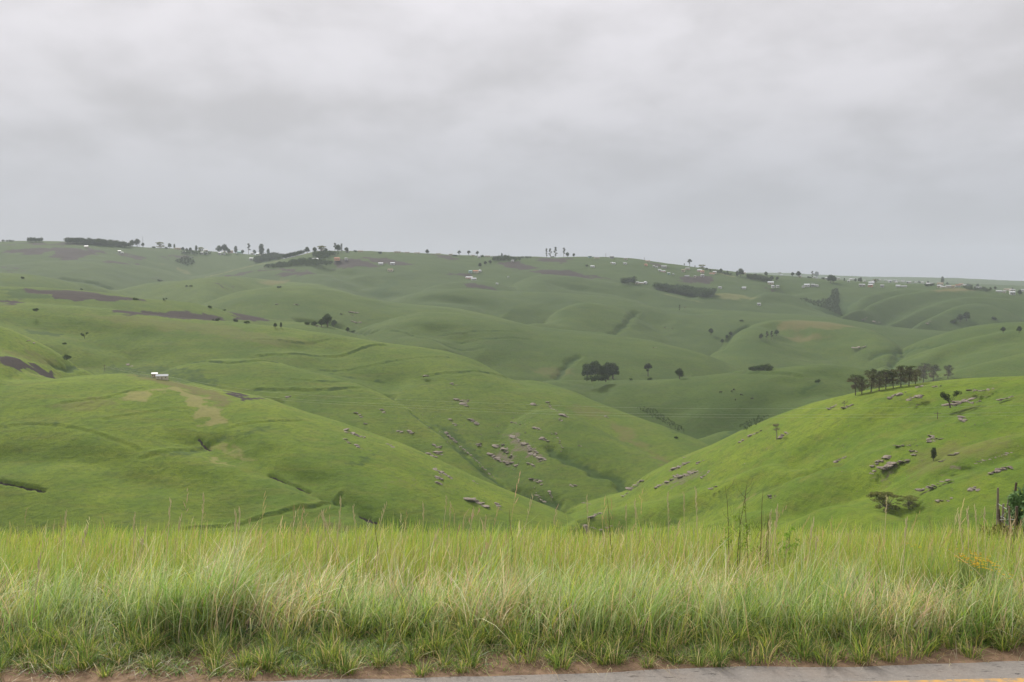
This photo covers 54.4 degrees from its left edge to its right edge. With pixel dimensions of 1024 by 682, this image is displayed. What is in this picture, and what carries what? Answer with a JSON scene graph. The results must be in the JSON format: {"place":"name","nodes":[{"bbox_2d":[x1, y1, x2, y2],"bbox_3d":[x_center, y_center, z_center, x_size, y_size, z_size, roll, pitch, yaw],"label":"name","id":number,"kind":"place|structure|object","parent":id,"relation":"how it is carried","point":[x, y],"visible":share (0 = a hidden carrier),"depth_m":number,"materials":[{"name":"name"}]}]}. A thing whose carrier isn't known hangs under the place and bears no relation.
{"place":"outdoors","nodes":[
{"label":"outdoors","id":0,"kind":"place"},
{"bbox_2d":[0,241,1023,681],"bbox_3d":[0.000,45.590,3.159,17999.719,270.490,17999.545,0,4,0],"label":"hills","id":1,"kind":"structure","parent":0,"point":[86,439],"depth_m":620.33,"materials":[{"name":"green plant"}]},
{"bbox_2d":[27,237,42,241],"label":"tree clump","id":2,"kind":"object","parent":1,"relation":"on","point":[33,239],"visible":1,"depth_m":2346.82,"materials":[{"name":"green plant"}]},
{"bbox_2d":[32,552,41,627],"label":"seed stalk","id":3,"kind":"object","parent":1,"relation":"on","point":[38,565],"visible":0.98,"depth_m":6.14,"materials":[{"name":"plant"}]},
{"bbox_2d":[71,526,87,579],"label":"seed stalk","id":4,"kind":"object","parent":1,"relation":"on","point":[85,532],"visible":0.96,"depth_m":6.70,"materials":[{"name":"plant"}]},
{"bbox_2d":[64,237,132,246],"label":"tree belt","id":5,"kind":"object","parent":1,"relation":"on","point":[90,240],"visible":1,"depth_m":2363.39,"materials":[{"name":"green plant"}]},
{"bbox_2d":[133,513,135,558],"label":"seed stalk","id":6,"kind":"object","parent":1,"relation":"on","point":[133,534],"visible":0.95,"depth_m":7.57,"materials":[{"name":"plant"}]},
{"bbox_2d":[133,525,146,590],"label":"seed stalk","id":7,"kind":"object","parent":1,"relation":"on","point":[142,540],"visible":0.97,"depth_m":6.66,"materials":[{"name":"plant"}]},
{"bbox_2d":[156,374,168,379],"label":"farm shed","id":8,"kind":"structure","parent":1,"relation":"on","point":[162,376],"depth_m":536.54,"materials":[{"name":"beige paint"}]},
{"bbox_2d":[165,497,170,578],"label":"seed stalk","id":9,"kind":"object","parent":1,"relation":"on","point":[168,531],"visible":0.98,"depth_m":7.09,"materials":[{"name":"plant"}]},
{"bbox_2d":[174,513,181,566],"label":"seed stalk","id":10,"kind":"object","parent":1,"relation":"on","point":[179,523],"visible":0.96,"depth_m":7.30,"materials":[{"name":"plant"}]},
{"bbox_2d":[176,256,194,265],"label":"slope scrub","id":11,"kind":"object","parent":1,"relation":"on","point":[187,259],"visible":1,"depth_m":2415.89,"materials":[{"name":"green plant"}]},
{"bbox_2d":[181,250,210,254],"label":"garden trees","id":12,"kind":"object","parent":1,"relation":"on","point":[192,252],"visible":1,"depth_m":2566.77,"materials":[{"name":"green plant"}]},
{"bbox_2d":[198,493,203,572],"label":"seed stalk","id":13,"kind":"object","parent":1,"relation":"on","point":[201,522],"visible":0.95,"depth_m":7.35,"materials":[{"name":"plant"}]},
{"bbox_2d":[234,510,236,568],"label":"seed stalk","id":14,"kind":"object","parent":1,"relation":"on","point":[234,530],"visible":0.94,"depth_m":6.73,"materials":[{"name":"plant"}]},
{"bbox_2d":[235,507,240,573],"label":"seed stalk","id":15,"kind":"object","parent":1,"relation":"on","point":[238,531],"visible":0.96,"depth_m":6.64,"materials":[{"name":"plant"}]},
{"bbox_2d":[259,244,263,254],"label":"conical tree","id":16,"kind":"object","parent":1,"relation":"on","point":[261,248],"visible":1,"depth_m":2746.28,"materials":[{"name":"green plant"}]},
{"bbox_2d":[253,250,304,262],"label":"plantation","id":17,"kind":"object","parent":1,"relation":"on","point":[268,256],"visible":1,"depth_m":2613.60,"materials":[{"name":"green plant"}]},
{"bbox_2d":[264,257,332,266],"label":"tree belt","id":18,"kind":"object","parent":1,"relation":"on","point":[309,261],"visible":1,"depth_m":2037.45,"materials":[{"name":"green plant"}]},
{"bbox_2d":[312,250,337,257],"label":"plantation","id":19,"kind":"object","parent":1,"relation":"on","point":[321,254],"visible":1,"depth_m":2095.85,"materials":[{"name":"green plant"}]},
{"bbox_2d":[322,313,331,326],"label":"dense tree","id":20,"kind":"object","parent":1,"relation":"on","point":[326,318],"visible":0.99,"depth_m":951.76,"materials":[{"name":"green plant"}]},
{"bbox_2d":[321,510,349,597],"bbox_3d":[-1.240,1.508,6.986,0.205,0.665,0.022,-1,4,-8],"label":"seed stalk","id":21,"kind":"object","parent":1,"relation":"on","point":[330,538],"visible":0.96,"depth_m":6.97,"materials":[{"name":"plant"}]},
{"bbox_2d":[334,497,340,574],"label":"seed stalk","id":22,"kind":"object","parent":1,"relation":"on","point":[338,528],"visible":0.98,"depth_m":7.19,"materials":[{"name":"plant"}]},
{"bbox_2d":[343,428,365,437],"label":"rock outcrop","id":23,"kind":"object","parent":1,"relation":"on","point":[353,433],"visible":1,"depth_m":489.03,"materials":[{"name":"grey stone"}]},
{"bbox_2d":[352,507,359,579],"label":"seed stalk","id":24,"kind":"object","parent":1,"relation":"on","point":[356,537],"visible":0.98,"depth_m":7.61,"materials":[{"name":"plant"}]},
{"bbox_2d":[366,501,386,573],"bbox_3d":[-1.030,1.541,7.449,0.191,0.694,0.017,0,4,-5],"label":"seed stalk","id":25,"kind":"object","parent":1,"relation":"on","point":[377,530],"visible":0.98,"depth_m":7.44,"materials":[{"name":"plant"}]},
{"bbox_2d":[422,504,423,566],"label":"seed stalk","id":26,"kind":"object","parent":1,"relation":"on","point":[422,537],"visible":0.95,"depth_m":8.09,"materials":[{"name":"plant"}]},
{"bbox_2d":[439,497,446,573],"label":"seed stalk","id":27,"kind":"object","parent":1,"relation":"on","point":[443,525],"visible":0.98,"depth_m":8.09,"materials":[{"name":"plant"}]},
{"bbox_2d":[446,502,450,568],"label":"seed stalk","id":28,"kind":"object","parent":1,"relation":"on","point":[448,531],"visible":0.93,"depth_m":8.71,"materials":[{"name":"plant"}]},
{"bbox_2d":[459,506,474,585],"bbox_3d":[-0.350,1.598,7.710,0.124,0.650,0.016,0,4,0],"label":"seed stalk","id":29,"kind":"object","parent":1,"relation":"on","point":[469,530],"visible":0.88,"depth_m":7.70,"materials":[{"name":"plant"}]},
{"bbox_2d":[463,497,489,507],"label":"rock outcrop","id":30,"kind":"object","parent":1,"relation":"on","point":[473,499],"visible":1,"depth_m":438.87,"materials":[{"name":"grey stone"}]},
{"bbox_2d":[492,255,520,260],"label":"tree belt","id":31,"kind":"object","parent":1,"relation":"on","point":[504,257],"visible":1,"depth_m":2152.20,"materials":[{"name":"green plant"}]},
{"bbox_2d":[0,564,1023,681],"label":"verge grass","id":32,"kind":"structure","parent":1,"relation":"on","point":[337,652],"depth_m":5.82,"materials":[{"name":"green plant"}]},
{"bbox_2d":[516,497,532,566],"bbox_3d":[0.081,1.516,7.510,0.161,0.750,0.018,0,4,0],"label":"seed stalk","id":33,"kind":"object","parent":1,"relation":"on","point":[525,524],"visible":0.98,"depth_m":7.50,"materials":[{"name":"plant"}]},
{"bbox_2d":[521,443,538,453],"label":"rock outcrop","id":34,"kind":"object","parent":1,"relation":"on","point":[530,448],"visible":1,"depth_m":579.92,"materials":[{"name":"grey stone"}]},
{"bbox_2d":[528,450,545,460],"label":"rock outcrop","id":35,"kind":"object","parent":1,"relation":"on","point":[538,457],"visible":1,"depth_m":565.89,"materials":[{"name":"grey stone"}]},
{"bbox_2d":[581,363,593,375],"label":"dense tree","id":36,"kind":"object","parent":1,"relation":"on","point":[587,371],"visible":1,"depth_m":941.02,"materials":[{"name":"green plant"}]},
{"bbox_2d":[583,374,600,381],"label":"bush","id":37,"kind":"object","parent":1,"relation":"on","point":[595,377],"visible":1,"depth_m":848.50,"materials":[{"name":"green plant"}]},
{"bbox_2d":[590,360,600,375],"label":"dense tree","id":38,"kind":"object","parent":1,"relation":"on","point":[595,365],"visible":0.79,"depth_m":941.54,"materials":[{"name":"green plant"}]},
{"bbox_2d":[596,365,607,380],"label":"dense tree","id":39,"kind":"object","parent":1,"relation":"on","point":[601,371],"visible":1,"depth_m":856.81,"materials":[{"name":"green plant"}]},
{"bbox_2d":[598,373,610,381],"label":"bush","id":40,"kind":"object","parent":1,"relation":"on","point":[605,376],"visible":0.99,"depth_m":851.38,"materials":[{"name":"green plant"}]},
{"bbox_2d":[604,362,613,379],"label":"dense tree","id":41,"kind":"object","parent":1,"relation":"on","point":[607,365],"visible":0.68,"depth_m":941.26,"materials":[{"name":"green plant"}]},
{"bbox_2d":[609,361,618,378],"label":"dense tree","id":42,"kind":"object","parent":1,"relation":"on","point":[616,369],"visible":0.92,"depth_m":943.93,"materials":[{"name":"green plant"}]},
{"bbox_2d":[620,276,637,284],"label":"plantation","id":43,"kind":"object","parent":1,"relation":"on","point":[632,280],"visible":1,"depth_m":1891.37,"materials":[{"name":"green plant"}]},
{"bbox_2d":[625,480,643,489],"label":"rock outcrop","id":44,"kind":"object","parent":1,"relation":"on","point":[629,488],"visible":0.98,"depth_m":492.85,"materials":[{"name":"grey stone"}]},
{"bbox_2d":[634,498,637,564],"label":"seed stalk","id":45,"kind":"object","parent":1,"relation":"on","point":[636,530],"visible":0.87,"depth_m":8.05,"materials":[{"name":"plant"}]},
{"bbox_2d":[644,363,651,370],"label":"gum tree","id":46,"kind":"object","parent":1,"relation":"on","point":[648,365],"visible":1,"depth_m":957.84,"materials":[{"name":"green plant"}]},
{"bbox_2d":[639,406,684,431],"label":"gully scrub","id":47,"kind":"object","parent":1,"relation":"on","point":[647,409],"visible":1,"depth_m":741.93,"materials":[{"name":"green plant"}]},
{"bbox_2d":[675,368,683,378],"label":"dense tree","id":48,"kind":"object","parent":1,"relation":"on","point":[679,372],"visible":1,"depth_m":836.61,"materials":[{"name":"green plant"}]},
{"bbox_2d":[683,493,684,565],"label":"seed stalk","id":49,"kind":"object","parent":1,"relation":"on","point":[684,526],"visible":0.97,"depth_m":8.99,"materials":[{"name":"plant"}]},
{"bbox_2d":[653,282,716,296],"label":"plantation","id":50,"kind":"object","parent":1,"relation":"on","point":[696,291],"visible":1,"depth_m":1850.67,"materials":[{"name":"green plant"}]},
{"bbox_2d":[695,488,698,573],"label":"seed stalk","id":51,"kind":"object","parent":1,"relation":"on","point":[696,516],"visible":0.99,"depth_m":7.57,"materials":[{"name":"plant"}]},
{"bbox_2d":[709,269,731,274],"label":"tree belt","id":52,"kind":"object","parent":1,"relation":"on","point":[718,271],"visible":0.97,"depth_m":2138.63,"materials":[{"name":"green plant"}]},
{"bbox_2d":[722,479,734,549],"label":"dead weed","id":53,"kind":"object","parent":1,"relation":"on","point":[727,518],"visible":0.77,"depth_m":8.91,"materials":[{"name":"brown plant"}]},
{"bbox_2d":[717,506,761,563],"bbox_3d":[1.927,1.742,8.431,0.301,0.716,0.356,-3,5,-42],"label":"leafy weed","id":54,"kind":"object","parent":1,"relation":"on","point":[746,527],"visible":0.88,"depth_m":8.40,"materials":[{"name":"green plant"}]},
{"bbox_2d":[727,479,752,569],"bbox_3d":[1.991,1.675,8.697,0.225,0.976,0.029,0,4,-3],"label":"dead weed","id":55,"kind":"object","parent":1,"relation":"on","point":[740,522],"visible":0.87,"depth_m":8.69,"materials":[{"name":"brown plant"}]},
{"bbox_2d":[737,490,747,564],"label":"dead weed","id":56,"kind":"object","parent":1,"relation":"on","point":[741,522],"visible":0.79,"depth_m":8.77,"materials":[{"name":"brown plant"}]},
{"bbox_2d":[739,415,768,428],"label":"gully scrub","id":57,"kind":"object","parent":1,"relation":"on","point":[745,423],"visible":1,"depth_m":683.71,"materials":[{"name":"green plant"}]},
{"bbox_2d":[746,274,771,281],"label":"tree belt","id":58,"kind":"object","parent":1,"relation":"on","point":[758,277],"visible":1,"depth_m":2084.94,"materials":[{"name":"green plant"}]},
{"bbox_2d":[751,496,767,579],"bbox_3d":[2.090,1.670,8.365,0.161,0.851,0.029,0,4,-5],"label":"dead weed","id":59,"kind":"object","parent":1,"relation":"on","point":[761,531],"visible":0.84,"depth_m":8.36,"materials":[{"name":"brown plant"}]},
{"bbox_2d":[761,363,773,370],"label":"bush","id":60,"kind":"object","parent":1,"relation":"on","point":[767,368],"visible":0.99,"depth_m":822.44,"materials":[{"name":"green plant"}]},
{"bbox_2d":[769,509,771,553],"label":"seed stalk","id":61,"kind":"object","parent":1,"relation":"on","point":[769,527],"visible":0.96,"depth_m":7.84,"materials":[{"name":"plant"}]},
{"bbox_2d":[772,505,777,593],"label":"seed stalk","id":62,"kind":"object","parent":1,"relation":"on","point":[775,539],"visible":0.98,"depth_m":6.76,"materials":[{"name":"plant"}]},
{"bbox_2d":[771,526,800,562],"bbox_3d":[2.562,1.993,9.209,0.272,0.570,0.272,-3,4,-35],"label":"leafy weed","id":63,"kind":"object","parent":1,"relation":"on","point":[787,535],"visible":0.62,"depth_m":9.18,"materials":[{"name":"green plant"}]},
{"bbox_2d":[804,518,813,597],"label":"seed stalk","id":64,"kind":"object","parent":1,"relation":"on","point":[812,526],"visible":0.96,"depth_m":6.79,"materials":[{"name":"plant"}]},
{"bbox_2d":[813,535,817,571],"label":"seed stalk","id":65,"kind":"object","parent":1,"relation":"on","point":[815,548],"visible":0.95,"depth_m":7.17,"materials":[{"name":"plant"}]},
{"bbox_2d":[800,288,842,315],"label":"ravine scrub","id":66,"kind":"object","parent":1,"relation":"on","point":[835,304],"visible":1,"depth_m":1856.85,"materials":[{"name":"green plant"}]},
{"bbox_2d":[846,374,864,394],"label":"pine tree","id":67,"kind":"object","parent":1,"relation":"on","point":[855,386],"visible":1,"depth_m":426.62,"materials":[{"name":"green plant"}]},
{"bbox_2d":[855,377,867,393],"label":"pine tree","id":68,"kind":"object","parent":1,"relation":"on","point":[861,385],"visible":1,"depth_m":423.57,"materials":[{"name":"green plant"}]},
{"bbox_2d":[864,369,878,391],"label":"pine tree","id":69,"kind":"object","parent":1,"relation":"on","point":[872,380],"visible":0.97,"depth_m":422.47,"materials":[{"name":"green plant"}]},
{"bbox_2d":[872,371,887,390],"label":"pine tree","id":70,"kind":"object","parent":1,"relation":"on","point":[879,380],"visible":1,"depth_m":418.43,"materials":[{"name":"green plant"}]},
{"bbox_2d":[866,491,903,511],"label":"acacia tree","id":71,"kind":"object","parent":1,"relation":"on","point":[881,496],"visible":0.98,"depth_m":286.23,"materials":[{"name":"green plant"}]},
{"bbox_2d":[883,496,887,558],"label":"seed stalk","id":72,"kind":"object","parent":1,"relation":"on","point":[885,517],"visible":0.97,"depth_m":8.53,"materials":[{"name":"plant"}]},
{"bbox_2d":[880,369,892,388],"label":"pine tree","id":73,"kind":"object","parent":1,"relation":"on","point":[887,378],"visible":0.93,"depth_m":420.75,"materials":[{"name":"green plant"}]},
{"bbox_2d":[876,461,900,469],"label":"rock outcrop","id":74,"kind":"object","parent":1,"relation":"on","point":[888,465],"visible":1,"depth_m":329.56,"materials":[{"name":"grey stone"}]},
{"bbox_2d":[887,371,898,387],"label":"pine tree","id":75,"kind":"object","parent":1,"relation":"on","point":[892,378],"visible":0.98,"depth_m":419.20,"materials":[{"name":"green plant"}]},
{"bbox_2d":[889,365,909,386],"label":"pine tree","id":76,"kind":"object","parent":1,"relation":"on","point":[901,374],"visible":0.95,"depth_m":416.59,"materials":[{"name":"green plant"}]},
{"bbox_2d":[901,516,907,596],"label":"seed stalk","id":77,"kind":"object","parent":1,"relation":"on","point":[904,544],"visible":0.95,"depth_m":6.78,"materials":[{"name":"plant"}]},
{"bbox_2d":[896,495,919,508],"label":"acacia tree","id":78,"kind":"object","parent":1,"relation":"on","point":[909,498],"visible":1,"depth_m":281.65,"materials":[{"name":"green plant"}]},
{"bbox_2d":[901,365,918,385],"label":"pine tree","id":79,"kind":"object","parent":1,"relation":"on","point":[911,374],"visible":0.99,"depth_m":414.92,"materials":[{"name":"green plant"}]},
{"bbox_2d":[913,370,921,383],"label":"pine tree","id":80,"kind":"object","parent":1,"relation":"on","point":[919,373],"visible":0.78,"depth_m":418.74,"materials":[{"name":"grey plant"}]},
{"bbox_2d":[916,363,933,382],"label":"pine tree","id":81,"kind":"object","parent":1,"relation":"on","point":[923,371],"visible":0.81,"depth_m":1011.12,"materials":[{"name":"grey plant"}]},
{"bbox_2d":[930,447,936,460],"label":"conical tree","id":82,"kind":"object","parent":1,"relation":"on","point":[933,451],"visible":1,"depth_m":319.89,"materials":[{"name":"green plant"}]},
{"bbox_2d":[927,365,941,380],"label":"pine tree","id":83,"kind":"object","parent":1,"relation":"on","point":[933,373],"visible":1,"depth_m":993.65,"materials":[{"name":"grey plant"}]},
{"bbox_2d":[943,365,954,378],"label":"pine tree","id":84,"kind":"object","parent":1,"relation":"on","point":[949,369],"visible":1,"depth_m":987.62,"materials":[{"name":"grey plant"}]},
{"bbox_2d":[940,390,962,407],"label":"tree","id":85,"kind":"object","parent":1,"relation":"on","point":[942,395],"visible":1,"depth_m":359.41,"materials":[{"name":"green plant"}]},
{"bbox_2d":[941,401,962,405],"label":"rock outcrop","id":86,"kind":"object","parent":1,"relation":"on","point":[954,403],"visible":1,"depth_m":360.20,"materials":[{"name":"grey stone"}]},
{"bbox_2d":[962,312,969,320],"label":"dense tree","id":87,"kind":"object","parent":1,"relation":"on","point":[966,315],"visible":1,"depth_m":1622.91,"materials":[{"name":"green plant"}]},
{"bbox_2d":[966,506,968,556],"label":"seed stalk","id":88,"kind":"object","parent":1,"relation":"on","point":[967,514],"visible":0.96,"depth_m":7.18,"materials":[{"name":"plant"}]},
{"bbox_2d":[963,285,990,291],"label":"garden trees","id":89,"kind":"object","parent":1,"relation":"on","point":[970,287],"visible":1,"depth_m":1923.81,"materials":[{"name":"green plant"}]},
{"bbox_2d":[966,549,997,584],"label":"yellow flowers","id":90,"kind":"object","parent":1,"relation":"on","point":[980,554],"visible":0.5,"depth_m":6.93,"materials":[{"name":"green plant"}]},
{"bbox_2d":[983,507,985,558],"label":"seed stalk","id":91,"kind":"object","parent":1,"relation":"on","point":[984,530],"visible":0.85,"depth_m":8.23,"materials":[{"name":"plant"}]},
{"bbox_2d":[957,550,1023,596],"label":"yellow flowers","id":92,"kind":"object","parent":1,"relation":"on","point":[982,572],"visible":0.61,"depth_m":6.62,"materials":[{"name":"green plant"}]},
{"bbox_2d":[974,452,1012,463],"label":"rock outcrop","id":93,"kind":"object","parent":1,"relation":"on","point":[1006,453],"visible":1,"depth_m":288.96,"materials":[{"name":"grey stone"}]},
{"bbox_2d":[979,524,1011,538],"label":"bush","id":94,"kind":"object","parent":1,"relation":"on","point":[987,530],"visible":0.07,"depth_m":15.87,"materials":[{"name":"green plant"}]},
{"bbox_2d":[995,466,1013,472],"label":"rock outcrop","id":95,"kind":"object","parent":1,"relation":"on","point":[997,470],"visible":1,"depth_m":279.80,"materials":[{"name":"grey stone"}]},
{"bbox_2d":[988,522,1023,542],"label":"bush","id":96,"kind":"object","parent":1,"relation":"on","point":[995,527],"visible":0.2,"depth_m":14.03,"materials":[{"name":"green plant"}]},
{"bbox_2d":[996,482,1017,529],"bbox_3d":[9.474,3.712,19.020,0.285,2.043,4.074,1,4,21],"label":"wooden fence","id":97,"kind":"object","parent":1,"relation":"on","point":[1000,519],"visible":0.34,"depth_m":19.47,"materials":[{"name":"grey wood"}]},
{"bbox_2d":[1004,484,1023,535],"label":"leafy bush","id":98,"kind":"object","parent":1,"relation":"on","point":[1018,499],"visible":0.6,"depth_m":18.34,"materials":[{"name":"green plant"}]},
{"bbox_2d":[0,514,1023,650],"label":"tussock grass","id":99,"kind":"structure","parent":0,"point":[230,601],"depth_m":6.21,"materials":[{"name":"green plant"}]},
{"bbox_2d":[949,549,987,603],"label":"yellow flowers","id":100,"kind":"object","parent":99,"relation":"in","point":[965,570],"visible":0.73,"depth_m":6.74,"materials":[{"name":"green plant"}]},
{"bbox_2d":[0,474,1023,604],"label":"tall grass","id":101,"kind":"structure","parent":0,"point":[860,541],"depth_m":9.02,"materials":[{"name":"green plant"}]},
{"bbox_2d":[0,0,1023,280],"label":"sky","id":102,"kind":"structure","parent":0,"point":[867,138],"materials":[{"name":"grey"}]},
{"bbox_2d":[259,661,1023,681],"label":"road","id":103,"kind":"structure","parent":0,"point":[992,670],"depth_m":5.49,"materials":[{"name":"grey asphalt"}]},
{"bbox_2d":[867,678,1023,681],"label":"road marking","id":104,"kind":"object","parent":103,"relation":"on","point":[990,680],"visible":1,"depth_m":5.41,"materials":[{"name":"yellow paint"}]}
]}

